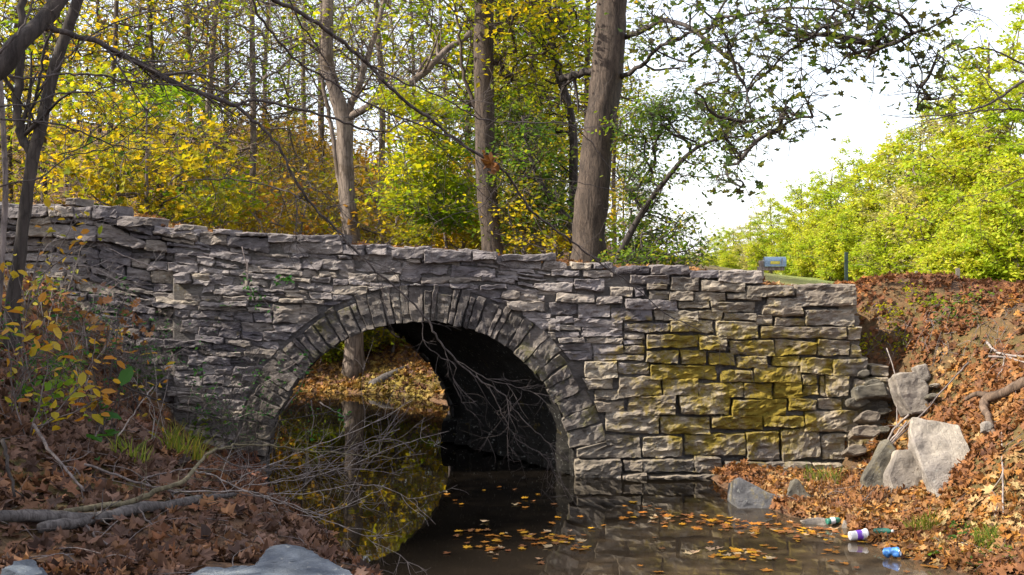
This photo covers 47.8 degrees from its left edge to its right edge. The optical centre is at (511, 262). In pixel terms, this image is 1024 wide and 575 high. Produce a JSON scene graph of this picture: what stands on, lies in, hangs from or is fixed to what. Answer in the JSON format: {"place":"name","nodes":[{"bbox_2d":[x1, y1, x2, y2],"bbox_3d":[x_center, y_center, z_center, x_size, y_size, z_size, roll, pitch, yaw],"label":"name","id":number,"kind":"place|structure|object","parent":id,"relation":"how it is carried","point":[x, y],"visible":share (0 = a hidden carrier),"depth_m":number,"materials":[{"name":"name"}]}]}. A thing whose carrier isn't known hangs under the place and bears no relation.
{"place":"outdoors","nodes":[
{"label":"outdoors","id":0,"kind":"place"},
{"bbox_2d":[0,124,1023,574],"bbox_3d":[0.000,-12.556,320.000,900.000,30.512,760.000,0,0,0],"label":"ground","id":1,"kind":"structure","parent":0,"point":[898,300],"depth_m":11.41,"materials":[{"name":"plant"}]},
{"bbox_2d":[0,80,7,324],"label":"tree","id":2,"kind":"object","parent":1,"relation":"on","point":[4,218],"visible":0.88,"depth_m":8.98,"materials":[{"name":"brown plant"}]},
{"bbox_2d":[0,559,47,574],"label":"rock slab","id":3,"kind":"object","parent":1,"relation":"on","point":[26,567],"visible":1,"depth_m":4.79,"materials":[{"name":"stone"}]},
{"bbox_2d":[0,0,82,352],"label":"tree","id":4,"kind":"object","parent":1,"relation":"on","point":[32,158],"visible":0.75,"depth_m":9.56,"materials":[{"name":"brown plant"}]},
{"bbox_2d":[9,358,87,425],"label":"weed","id":5,"kind":"object","parent":1,"relation":"on","point":[58,394],"visible":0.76,"depth_m":7.92,"materials":[{"name":"green plant"}]},
{"bbox_2d":[0,284,96,380],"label":"weed","id":6,"kind":"object","parent":1,"relation":"on","point":[77,331],"visible":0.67,"depth_m":8.92,"materials":[{"name":"brown plant"}]},
{"bbox_2d":[0,315,97,417],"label":"weed","id":7,"kind":"object","parent":1,"relation":"on","point":[24,380],"visible":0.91,"depth_m":7.78,"materials":[{"name":"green plant"}]},
{"bbox_2d":[0,195,102,310],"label":"sapling","id":8,"kind":"object","parent":1,"relation":"on","point":[47,203],"visible":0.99,"depth_m":8.80,"materials":[{"name":"yellow plant"}]},
{"bbox_2d":[0,0,120,200],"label":"woodland tree","id":9,"kind":"object","parent":1,"relation":"on","point":[39,98],"visible":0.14,"depth_m":29.84,"materials":[{"name":"yellow plant"}]},
{"bbox_2d":[0,274,124,434],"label":"sapling","id":10,"kind":"object","parent":1,"relation":"on","point":[56,330],"visible":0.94,"depth_m":7.57,"materials":[{"name":"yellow plant"}]},
{"bbox_2d":[0,0,130,203],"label":"woodland tree","id":11,"kind":"object","parent":1,"relation":"on","point":[15,20],"visible":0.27,"depth_m":23.72,"materials":[{"name":"yellow plant"}]},
{"bbox_2d":[27,202,148,312],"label":"dry stalk","id":12,"kind":"object","parent":1,"relation":"on","point":[91,266],"visible":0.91,"depth_m":9.52,"materials":[{"name":"brown plant"}]},
{"bbox_2d":[0,275,181,443],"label":"weed","id":13,"kind":"object","parent":1,"relation":"on","point":[112,366],"visible":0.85,"depth_m":8.09,"materials":[{"name":"brown plant"}]},
{"bbox_2d":[24,0,163,204],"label":"woodland tree","id":14,"kind":"object","parent":1,"relation":"on","point":[100,130],"visible":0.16,"depth_m":33.98,"materials":[{"name":"yellow plant"}]},
{"bbox_2d":[53,280,154,363],"bbox_3d":[-3.420,0.510,9.696,0.370,0.735,0.888,0,0,45],"label":"sapling","id":15,"kind":"object","parent":1,"relation":"on","point":[105,300],"visible":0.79,"depth_m":9.70,"materials":[{"name":"brown plant"}]},
{"bbox_2d":[86,366,133,460],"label":"broadleaf plant","id":16,"kind":"object","parent":1,"relation":"on","point":[125,376],"visible":1,"depth_m":7.63,"materials":[{"name":"green plant"}]},
{"bbox_2d":[0,483,236,532],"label":"fallen log","id":17,"kind":"object","parent":1,"relation":"on","point":[47,518],"visible":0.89,"depth_m":6.33,"materials":[{"name":"wood"}]},
{"bbox_2d":[1,402,399,523],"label":"fallen branch","id":18,"kind":"object","parent":17,"relation":"on","point":[150,494],"visible":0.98,"depth_m":7.08,"materials":[{"name":"wood"}]},
{"bbox_2d":[60,295,190,414],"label":"weed","id":19,"kind":"object","parent":1,"relation":"on","point":[118,372],"visible":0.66,"depth_m":11.30,"materials":[{"name":"brown plant"}]},
{"bbox_2d":[0,0,263,227],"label":"woodland tree","id":20,"kind":"object","parent":1,"relation":"on","point":[114,37],"visible":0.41,"depth_m":21.78,"materials":[{"name":"yellow plant"}]},
{"bbox_2d":[0,269,273,490],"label":"leaf litter","id":21,"kind":"object","parent":1,"relation":"on","point":[235,461],"visible":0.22,"depth_m":11.03,"materials":[{"name":"plant"}]},
{"bbox_2d":[0,62,282,229],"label":"shrub","id":22,"kind":"object","parent":1,"relation":"on","point":[193,165],"visible":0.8,"depth_m":14.78,"materials":[{"name":"yellow plant"}]},
{"bbox_2d":[95,341,190,443],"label":"weed","id":23,"kind":"object","parent":1,"relation":"on","point":[159,408],"visible":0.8,"depth_m":8.83,"materials":[{"name":"brown plant"}]},
{"bbox_2d":[53,0,257,214],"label":"woodland tree","id":24,"kind":"object","parent":1,"relation":"on","point":[160,48],"visible":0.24,"depth_m":24.14,"materials":[{"name":"yellow plant"}]},
{"bbox_2d":[37,0,293,222],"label":"woodland tree","id":25,"kind":"object","parent":1,"relation":"on","point":[165,51],"visible":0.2,"depth_m":26.30,"materials":[{"name":"yellow plant"}]},
{"bbox_2d":[53,61,281,229],"bbox_3d":[-6.154,-0.697,20.235,4.103,5.901,2.606,0,0,-21],"label":"shrub","id":26,"kind":"object","parent":1,"relation":"on","point":[127,97],"visible":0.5,"depth_m":19.97,"materials":[{"name":"yellow plant"}]},
{"bbox_2d":[87,0,264,203],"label":"woodland tree","id":27,"kind":"object","parent":1,"relation":"on","point":[158,8],"visible":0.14,"depth_m":27.67,"materials":[{"name":"yellow plant"}]},
{"bbox_2d":[152,419,223,460],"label":"grass tuft","id":28,"kind":"object","parent":1,"relation":"on","point":[179,446],"visible":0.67,"depth_m":8.80,"materials":[{"name":"plant"}]},
{"bbox_2d":[0,352,382,574],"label":"leaf litter","id":29,"kind":"object","parent":1,"relation":"on","point":[165,557],"visible":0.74,"depth_m":7.01,"materials":[{"name":"brown plant"}]},
{"bbox_2d":[62,330,353,475],"bbox_3d":[-2.399,1.076,8.838,2.134,1.082,1.167,0,0,-35],"label":"fallen branch","id":30,"kind":"object","parent":29,"relation":"on","point":[221,415],"visible":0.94,"depth_m":8.92,"materials":[{"name":"wood"}]},
{"bbox_2d":[174,419,383,537],"bbox_3d":[-1.593,1.591,7.857,1.588,1.126,0.622,0,0,-29],"label":"fallen branch","id":31,"kind":"object","parent":29,"relation":"on","point":[267,496],"visible":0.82,"depth_m":7.74,"materials":[{"name":"wood"}]},
{"bbox_2d":[138,403,428,533],"bbox_3d":[-1.500,1.510,8.139,1.198,0.982,2.206,0,0,31],"label":"fallen branch","id":32,"kind":"object","parent":29,"relation":"on","point":[290,472],"visible":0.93,"depth_m":8.32,"materials":[{"name":"wood"}]},
{"bbox_2d":[240,337,466,574],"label":"fallen branch","id":33,"kind":"object","parent":29,"relation":"on","point":[356,478],"visible":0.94,"depth_m":8.28,"materials":[{"name":"wood"}]},
{"bbox_2d":[0,275,392,574],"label":"twig litter","id":34,"kind":"object","parent":1,"relation":"on","point":[43,556],"visible":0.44,"depth_m":7.26,"materials":[{"name":"brown plant"}]},
{"bbox_2d":[121,0,318,194],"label":"woodland tree","id":35,"kind":"object","parent":1,"relation":"on","point":[234,42],"visible":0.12,"depth_m":33.88,"materials":[{"name":"yellow plant"}]},
{"bbox_2d":[100,0,368,224],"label":"woodland tree","id":36,"kind":"object","parent":1,"relation":"on","point":[212,64],"visible":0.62,"depth_m":22.95,"materials":[{"name":"yellow plant"}]},
{"bbox_2d":[173,333,311,463],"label":"weed","id":37,"kind":"object","parent":1,"relation":"on","point":[257,422],"visible":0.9,"depth_m":11.68,"materials":[{"name":"brown plant"}]},
{"bbox_2d":[178,115,339,233],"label":"woodland shrub","id":38,"kind":"object","parent":1,"relation":"on","point":[313,155],"visible":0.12,"depth_m":26.65,"materials":[{"name":"yellow plant"}]},
{"bbox_2d":[140,0,379,230],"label":"woodland tree","id":39,"kind":"object","parent":1,"relation":"on","point":[253,139],"visible":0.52,"depth_m":24.03,"materials":[{"name":"yellow plant"}]},
{"bbox_2d":[204,183,329,234],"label":"woodland shrub","id":40,"kind":"object","parent":1,"relation":"on","point":[308,226],"visible":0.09,"depth_m":21.82,"materials":[{"name":"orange plant"}]},
{"bbox_2d":[189,544,352,574],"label":"rock slab","id":41,"kind":"object","parent":1,"relation":"on","point":[284,559],"visible":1,"depth_m":5.50,"materials":[{"name":"stone"}]},
{"bbox_2d":[0,0,611,511],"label":"overhanging tree","id":42,"kind":"object","parent":1,"relation":"on","point":[22,40],"visible":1,"depth_m":7.01,"materials":[{"name":"brown plant"}]},
{"bbox_2d":[232,0,386,183],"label":"woodland tree","id":43,"kind":"object","parent":1,"relation":"on","point":[302,81],"visible":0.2,"depth_m":37.79,"materials":[{"name":"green plant"}]},
{"bbox_2d":[243,109,376,234],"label":"woodland shrub","id":44,"kind":"object","parent":1,"relation":"on","point":[324,144],"visible":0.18,"depth_m":29.36,"materials":[{"name":"yellow plant"}]},
{"bbox_2d":[212,162,408,352],"bbox_3d":[-3.731,0.130,21.048,3.923,4.011,4.214,0,0,6],"label":"woodland shrub","id":45,"kind":"object","parent":1,"relation":"on","point":[287,225],"visible":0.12,"depth_m":20.70,"materials":[{"name":"yellow plant"}]},
{"bbox_2d":[257,162,390,242],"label":"woodland shrub","id":46,"kind":"object","parent":1,"relation":"on","point":[330,189],"visible":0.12,"depth_m":23.83,"materials":[{"name":"yellow plant"}]},
{"bbox_2d":[191,0,472,378],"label":"tree","id":47,"kind":"object","parent":1,"relation":"on","point":[342,147],"visible":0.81,"depth_m":20.20,"materials":[{"name":"brown plant"}]},
{"bbox_2d":[237,0,454,234],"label":"woodland tree","id":48,"kind":"object","parent":1,"relation":"on","point":[321,131],"visible":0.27,"depth_m":29.85,"materials":[{"name":"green plant"}]},
{"bbox_2d":[260,0,460,233],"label":"woodland tree","id":49,"kind":"object","parent":1,"relation":"on","point":[381,122],"visible":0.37,"depth_m":28.05,"materials":[{"name":"yellow plant"}]},
{"bbox_2d":[294,333,445,399],"bbox_3d":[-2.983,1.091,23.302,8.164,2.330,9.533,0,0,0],"label":"leaf litter","id":50,"kind":"object","parent":1,"relation":"on","point":[356,384],"visible":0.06,"depth_m":19.93,"materials":[{"name":"brown plant"}]},
{"bbox_2d":[272,149,475,340],"bbox_3d":[-2.656,-0.300,22.477,4.207,4.004,3.917,0,0,-23],"label":"woodland shrub","id":51,"kind":"object","parent":1,"relation":"on","point":[362,181],"visible":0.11,"depth_m":21.92,"materials":[{"name":"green plant"}]},
{"bbox_2d":[312,196,473,355],"bbox_3d":[-1.891,0.249,21.247,3.668,3.299,3.323,0,0,-34],"label":"woodland shrub","id":52,"kind":"object","parent":1,"relation":"on","point":[394,336],"visible":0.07,"depth_m":20.85,"materials":[{"name":"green plant"}]},
{"bbox_2d":[333,0,469,212],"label":"woodland tree","id":53,"kind":"object","parent":1,"relation":"on","point":[414,59],"visible":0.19,"depth_m":33.62,"materials":[{"name":"green plant"}]},
{"bbox_2d":[349,69,501,249],"bbox_3d":[-1.388,-0.507,18.422,2.457,5.245,2.778,0,0,0],"label":"sapling","id":54,"kind":"object","parent":1,"relation":"on","point":[426,161],"visible":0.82,"depth_m":18.20,"materials":[{"name":"green plant"}]},
{"bbox_2d":[0,198,891,478],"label":"stone bridge","id":55,"kind":"structure","parent":1,"relation":"on","point":[630,388],"depth_m":11.87,"materials":[{"name":"stone"}]},
{"bbox_2d":[43,203,857,298],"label":"leaf litter","id":56,"kind":"object","parent":55,"relation":"on","point":[566,261],"visible":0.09,"depth_m":12.56,"materials":[{"name":"orange plant"}]},
{"bbox_2d":[844,397,870,410],"bbox_3d":[3.520,1.450,11.814,0.245,0.174,0.220,0,0,0],"label":"rubble stone","id":57,"kind":"object","parent":55,"relation":"on","point":[852,403],"visible":0.91,"depth_m":11.72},
{"bbox_2d":[849,382,888,401],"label":"stone block","id":58,"kind":"structure","parent":57,"relation":"on","point":[875,392],"depth_m":11.63,"materials":[{"name":"stone"}]},
{"bbox_2d":[380,134,535,252],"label":"shrub","id":59,"kind":"object","parent":1,"relation":"on","point":[437,236],"visible":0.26,"depth_m":19.54,"materials":[{"name":"yellow plant"}]},
{"bbox_2d":[369,0,583,181],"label":"woodland tree","id":60,"kind":"object","parent":1,"relation":"on","point":[413,50],"visible":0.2,"depth_m":26.07,"materials":[{"name":"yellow plant"}]},
{"bbox_2d":[365,0,595,215],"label":"woodland tree","id":61,"kind":"object","parent":1,"relation":"on","point":[421,32],"visible":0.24,"depth_m":25.37,"materials":[{"name":"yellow plant"}]},
{"bbox_2d":[382,0,595,253],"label":"tree","id":62,"kind":"object","parent":1,"relation":"on","point":[487,32],"visible":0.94,"depth_m":16.79,"materials":[{"name":"brown plant"}]},
{"bbox_2d":[444,85,578,254],"bbox_3d":[0.098,-0.824,17.211,2.231,3.708,2.674,0,0,0],"label":"sapling","id":63,"kind":"object","parent":1,"relation":"on","point":[523,111],"visible":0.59,"depth_m":16.91,"materials":[{"name":"green plant"}]},
{"bbox_2d":[251,0,776,430],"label":"overhanging tree","id":64,"kind":"object","parent":1,"relation":"on","point":[372,68],"visible":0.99,"depth_m":7.27,"materials":[{"name":"brown plant"}]},
{"bbox_2d":[464,161,572,258],"bbox_3d":[0.379,-0.531,16.631,1.935,1.888,1.944,0,0,-40],"label":"sapling","id":65,"kind":"object","parent":1,"relation":"on","point":[554,244],"visible":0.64,"depth_m":16.60,"materials":[{"name":"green plant"}]},
{"bbox_2d":[409,0,643,248],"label":"woodland tree","id":66,"kind":"object","parent":1,"relation":"on","point":[452,36],"visible":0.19,"depth_m":23.91,"materials":[{"name":"green plant"}]},
{"bbox_2d":[422,138,633,260],"bbox_3d":[-0.026,-0.572,21.090,4.688,4.216,4.247,0,0,16],"label":"woodland shrub","id":67,"kind":"object","parent":1,"relation":"on","point":[609,206],"visible":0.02,"depth_m":20.62,"materials":[{"name":"green plant"}]},
{"bbox_2d":[482,102,576,259],"bbox_3d":[0.285,-0.896,16.719,1.454,2.663,2.260,0,0,0],"label":"tree","id":68,"kind":"object","parent":1,"relation":"on","point":[524,132],"visible":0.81,"depth_m":16.38,"materials":[{"name":"green plant"}]},
{"bbox_2d":[462,0,619,219],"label":"tree","id":69,"kind":"object","parent":1,"relation":"on","point":[570,117],"visible":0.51,"depth_m":17.44,"materials":[{"name":"green plant"}]},
{"bbox_2d":[495,0,675,230],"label":"woodland tree","id":70,"kind":"object","parent":1,"relation":"on","point":[586,80],"visible":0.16,"depth_m":25.93,"materials":[{"name":"green plant"}]},
{"bbox_2d":[566,0,680,241],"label":"woodland tree","id":71,"kind":"object","parent":1,"relation":"on","point":[625,100],"visible":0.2,"depth_m":33.51,"materials":[{"name":"green plant"}]},
{"bbox_2d":[560,173,693,266],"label":"woodland shrub","id":72,"kind":"object","parent":1,"relation":"on","point":[613,211],"visible":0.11,"depth_m":21.67,"materials":[{"name":"green plant"}]},
{"bbox_2d":[593,193,711,269],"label":"shrub","id":73,"kind":"object","parent":1,"relation":"on","point":[682,262],"visible":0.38,"depth_m":15.58,"materials":[{"name":"green plant"}]},
{"bbox_2d":[587,68,775,268],"bbox_3d":[2.235,-0.925,14.711,2.940,3.068,2.042,0,0,40],"label":"sapling","id":74,"kind":"object","parent":1,"relation":"on","point":[658,115],"visible":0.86,"depth_m":14.65,"materials":[{"name":"green plant"}]},
{"bbox_2d":[713,225,751,269],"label":"meadow tree","id":75,"kind":"object","parent":1,"relation":"on","point":[728,238],"visible":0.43,"depth_m":124.52,"materials":[{"name":"green plant"}]},
{"bbox_2d":[727,478,782,507],"bbox_3d":[2.237,2.141,10.514,0.509,0.383,0.442,0,0,0],"label":"boulder","id":76,"kind":"object","parent":1,"relation":"on","point":[742,493],"visible":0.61,"depth_m":10.38,"materials":[{"name":"stone"}]},
{"bbox_2d":[739,184,791,274],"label":"meadow tree","id":77,"kind":"object","parent":1,"relation":"on","point":[762,239],"visible":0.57,"depth_m":95.78,"materials":[{"name":"green plant"}]},
{"bbox_2d":[558,0,1014,262],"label":"tree","id":78,"kind":"object","parent":1,"relation":"on","point":[612,34],"visible":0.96,"depth_m":12.75,"materials":[{"name":"brown plant"}]},
{"bbox_2d":[761,169,823,276],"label":"meadow tree","id":79,"kind":"object","parent":1,"relation":"on","point":[786,232],"visible":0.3,"depth_m":85.44,"materials":[{"name":"green plant"}]},
{"bbox_2d":[781,209,832,277],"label":"meadow tree","id":80,"kind":"object","parent":1,"relation":"on","point":[808,267],"visible":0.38,"depth_m":77.16,"materials":[{"name":"green plant"}]},
{"bbox_2d":[776,169,861,278],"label":"meadow tree","id":81,"kind":"object","parent":1,"relation":"on","point":[805,214],"visible":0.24,"depth_m":80.04,"materials":[{"name":"green plant"}]},
{"bbox_2d":[796,199,865,281],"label":"meadow tree","id":82,"kind":"object","parent":1,"relation":"on","point":[829,268],"visible":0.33,"depth_m":69.28,"materials":[{"name":"green plant"}]},
{"bbox_2d":[807,136,885,280],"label":"meadow tree","id":83,"kind":"object","parent":1,"relation":"on","point":[837,194],"visible":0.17,"depth_m":71.75,"materials":[{"name":"green plant"}]},
{"bbox_2d":[834,168,890,281],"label":"meadow tree","id":84,"kind":"object","parent":1,"relation":"on","point":[845,238],"visible":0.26,"depth_m":65.90,"materials":[{"name":"green plant"}]},
{"bbox_2d":[709,286,1023,574],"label":"leaf litter","id":85,"kind":"object","parent":1,"relation":"on","point":[902,537],"visible":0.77,"depth_m":9.81,"materials":[{"name":"orange plant"}]},
{"bbox_2d":[860,439,895,488],"bbox_3d":[3.353,1.877,10.597,0.345,0.507,0.359,0,0,0],"label":"boulder","id":86,"kind":"object","parent":85,"relation":"on","point":[874,470],"visible":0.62,"depth_m":10.50,"materials":[{"name":"stone"}]},
{"bbox_2d":[888,372,928,417],"bbox_3d":[3.931,1.316,11.445,0.355,0.474,0.318,0,0,0],"label":"rock","id":87,"kind":"object","parent":85,"relation":"on","point":[909,391],"depth_m":11.33,"materials":[{"name":"stone"}]},
{"bbox_2d":[838,204,917,279],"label":"meadow tree","id":88,"kind":"object","parent":1,"relation":"on","point":[884,251],"visible":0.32,"depth_m":57.51,"materials":[{"name":"green plant"}]},
{"bbox_2d":[857,301,909,357],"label":"bramble","id":89,"kind":"object","parent":1,"relation":"on","point":[887,317],"visible":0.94,"depth_m":12.22,"materials":[{"name":"green plant"}]},
{"bbox_2d":[834,138,938,277],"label":"meadow tree","id":90,"kind":"object","parent":1,"relation":"on","point":[859,222],"visible":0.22,"depth_m":65.50,"materials":[{"name":"green plant"}]},
{"bbox_2d":[852,171,935,273],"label":"meadow tree","id":91,"kind":"object","parent":1,"relation":"on","point":[888,193],"visible":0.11,"depth_m":59.91,"materials":[{"name":"green plant"}]},
{"bbox_2d":[883,449,922,493],"bbox_3d":[3.516,1.899,10.403,0.332,0.430,0.457,0,0,0],"label":"boulder","id":92,"kind":"object","parent":1,"relation":"on","point":[902,468],"visible":0.65,"depth_m":10.29,"materials":[{"name":"stone"}]},
{"bbox_2d":[859,95,950,243],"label":"meadow tree","id":93,"kind":"object","parent":1,"relation":"on","point":[906,136],"visible":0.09,"depth_m":62.05,"materials":[{"name":"green plant"}]},
{"bbox_2d":[815,270,1023,458],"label":"leaf litter","id":94,"kind":"object","parent":1,"relation":"on","point":[987,284],"visible":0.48,"depth_m":12.28,"materials":[{"name":"orange plant"}]},
{"bbox_2d":[884,210,959,272],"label":"meadow tree","id":95,"kind":"object","parent":1,"relation":"on","point":[915,248],"visible":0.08,"depth_m":49.87,"materials":[{"name":"green plant"}]},
{"bbox_2d":[908,417,969,497],"bbox_3d":[3.722,1.688,9.958,0.530,0.645,0.679,0,0,0],"label":"rock","id":96,"kind":"object","parent":1,"relation":"on","point":[937,449],"depth_m":9.95,"materials":[{"name":"stone"}]},
{"bbox_2d":[878,83,999,273],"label":"meadow tree","id":97,"kind":"object","parent":1,"relation":"on","point":[904,196],"visible":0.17,"depth_m":55.47,"materials":[{"name":"green plant"}]},
{"bbox_2d":[866,299,1018,366],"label":"dead vines","id":98,"kind":"object","parent":1,"relation":"on","point":[940,333],"visible":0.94,"depth_m":11.73,"materials":[{"name":"brown plant"}]},
{"bbox_2d":[871,3,1023,242],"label":"overhanging tree","id":99,"kind":"object","parent":1,"relation":"on","point":[1009,108],"visible":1,"depth_m":8.63,"materials":[{"name":"brown plant"}]},
{"bbox_2d":[914,190,984,272],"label":"meadow tree","id":100,"kind":"object","parent":1,"relation":"on","point":[946,235],"visible":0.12,"depth_m":42.92,"materials":[{"name":"green plant"}]},
{"bbox_2d":[878,0,1023,272],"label":"meadow tree","id":101,"kind":"object","parent":1,"relation":"on","point":[957,142],"visible":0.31,"depth_m":49.15,"materials":[{"name":"green plant"}]},
{"bbox_2d":[916,171,1023,281],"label":"meadow tree","id":102,"kind":"object","parent":1,"relation":"on","point":[968,265],"visible":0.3,"depth_m":39.78,"materials":[{"name":"green plant"}]},
{"bbox_2d":[934,1,1023,224],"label":"meadow tree","id":103,"kind":"object","parent":1,"relation":"on","point":[1016,116],"visible":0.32,"depth_m":45.72,"materials":[{"name":"green plant"}]},
{"bbox_2d":[955,138,1023,281],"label":"meadow tree","id":104,"kind":"object","parent":1,"relation":"on","point":[1010,268],"visible":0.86,"depth_m":37.95,"materials":[{"name":"green plant"}]},
{"bbox_2d":[964,377,1023,433],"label":"fallen branch","id":105,"kind":"object","parent":1,"relation":"on","point":[986,399],"visible":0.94,"depth_m":10.35,"materials":[{"name":"wood"}]},
{"bbox_2d":[0,0,1023,257],"label":"sky","id":106,"kind":"structure","parent":0,"point":[857,123],"materials":[{"name":"white"}]},
{"bbox_2d":[265,390,964,574],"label":"water","id":107,"kind":"structure","parent":0,"point":[624,546],"depth_m":10.07,"materials":[{"name":"liquid"}]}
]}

